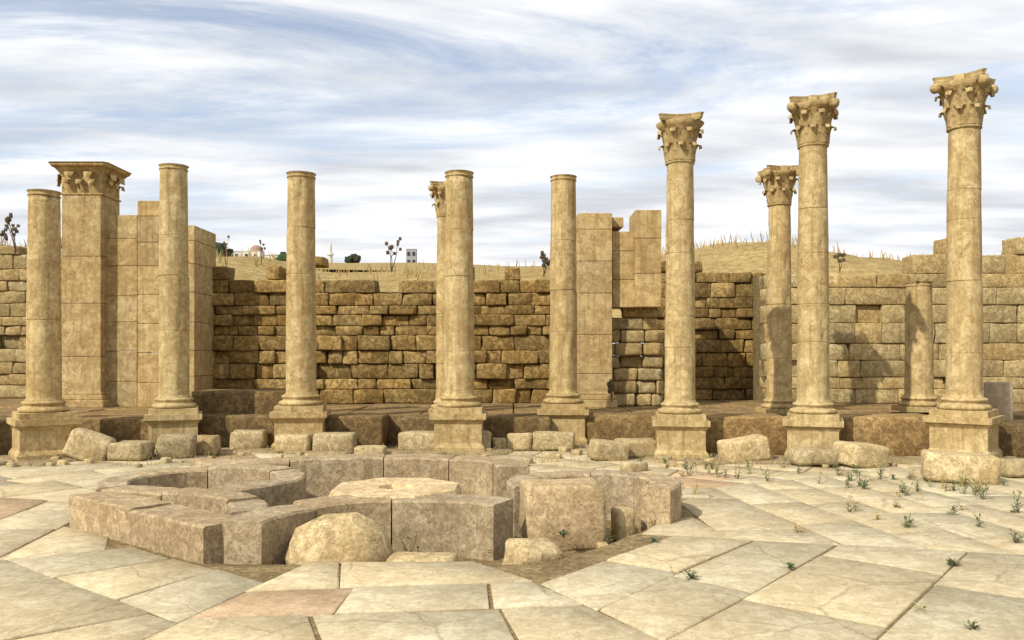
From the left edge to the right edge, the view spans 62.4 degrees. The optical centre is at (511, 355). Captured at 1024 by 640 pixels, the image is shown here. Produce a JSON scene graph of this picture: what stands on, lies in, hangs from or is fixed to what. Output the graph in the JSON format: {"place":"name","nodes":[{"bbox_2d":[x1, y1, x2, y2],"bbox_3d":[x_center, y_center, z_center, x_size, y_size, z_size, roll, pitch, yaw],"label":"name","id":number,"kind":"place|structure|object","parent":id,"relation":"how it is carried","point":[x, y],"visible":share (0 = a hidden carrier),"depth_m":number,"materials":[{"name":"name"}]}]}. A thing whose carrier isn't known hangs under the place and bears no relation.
{"place":"outdoors","nodes":[
{"label":"outdoors","id":0,"kind":"place"},
{"bbox_2d":[0,242,901,317],"bbox_3d":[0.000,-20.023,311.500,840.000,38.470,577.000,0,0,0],"label":"hill terrain","id":1,"kind":"structure","parent":0,"point":[751,259],"depth_m":31.18,"materials":[{"name":"beige soil"}]},
{"bbox_2d":[216,240,889,271],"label":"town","id":2,"kind":"object","parent":1,"relation":"on","point":[411,255],"visible":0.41,"depth_m":329.68},
{"bbox_2d":[0,232,1002,466],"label":"dry grass","id":3,"kind":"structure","parent":0,"point":[482,270],"depth_m":32.18,"materials":[{"name":"beige plant"}]},
{"bbox_2d":[0,449,1023,639],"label":"paving","id":4,"kind":"structure","parent":0,"point":[887,569],"depth_m":6.01,"materials":[{"name":"beige stone"}]},
{"bbox_2d":[0,0,1023,355],"label":"sky","id":5,"kind":"structure","parent":0,"point":[377,100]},
{"bbox_2d":[5,356,1023,639],"bbox_3d":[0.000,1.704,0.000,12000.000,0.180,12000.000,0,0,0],"label":"joint","id":6,"kind":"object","parent":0,"point":[569,562],"depth_m":6.53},
{"bbox_2d":[69,453,681,564],"bbox_3d":[-1.452,1.488,8.900,5.756,0.637,3.916,0,0,-21],"label":"fountain","id":7,"kind":"object","parent":6,"relation":"on","point":[256,511],"visible":0.91,"depth_m":7.68,"materials":[{"name":"stone"}]},
{"bbox_2d":[6,68,1004,460],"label":"columns","id":8,"kind":"structure","parent":6,"relation":"on","point":[44,420],"depth_m":13.10,"materials":[{"name":"stone"}]},
{"bbox_2d":[0,389,1023,456],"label":"stylobate blocks","id":9,"kind":"structure","parent":6,"relation":"on","point":[226,413],"depth_m":14.60,"materials":[{"name":"stone"}]},
{"bbox_2d":[984,382,1012,420],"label":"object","id":10,"kind":"structure","parent":9,"relation":"on","point":[998,395],"depth_m":14.07,"materials":[{"name":"stone"}]},
{"bbox_2d":[0,398,1023,443],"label":"raised floor","id":11,"kind":"structure","parent":6,"relation":"on","point":[396,412],"depth_m":17.08,"materials":[{"name":"stone"}]},
{"bbox_2d":[48,161,660,407],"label":"stone pillars","id":12,"kind":"structure","parent":11,"relation":"on","point":[110,307],"depth_m":17.55,"materials":[{"name":"beige stone"}]},
{"bbox_2d":[212,256,766,413],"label":"rough wall","id":13,"kind":"structure","parent":11,"relation":"on","point":[374,344],"depth_m":18.94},
{"bbox_2d":[0,237,1023,406],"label":"rough side walls","id":14,"kind":"structure","parent":11,"relation":"on","point":[866,338],"depth_m":19.01,"materials":[{"name":"beige stone"}]},
{"bbox_2d":[0,213,1023,628],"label":"weeds","id":15,"kind":"object","parent":6,"relation":"on","point":[980,489],"visible":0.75,"depth_m":10.34,"materials":[{"name":"plant"}]},
{"bbox_2d":[0,445,1023,465],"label":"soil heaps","id":16,"kind":"object","parent":6,"relation":"on","point":[4,459],"visible":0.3,"depth_m":12.98,"materials":[{"name":"brown soil"}]},
{"bbox_2d":[6,427,1023,564],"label":"loose stones","id":17,"kind":"object","parent":6,"relation":"on","point":[340,538],"visible":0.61,"depth_m":12.18,"materials":[{"name":"beige stone"}]}
]}

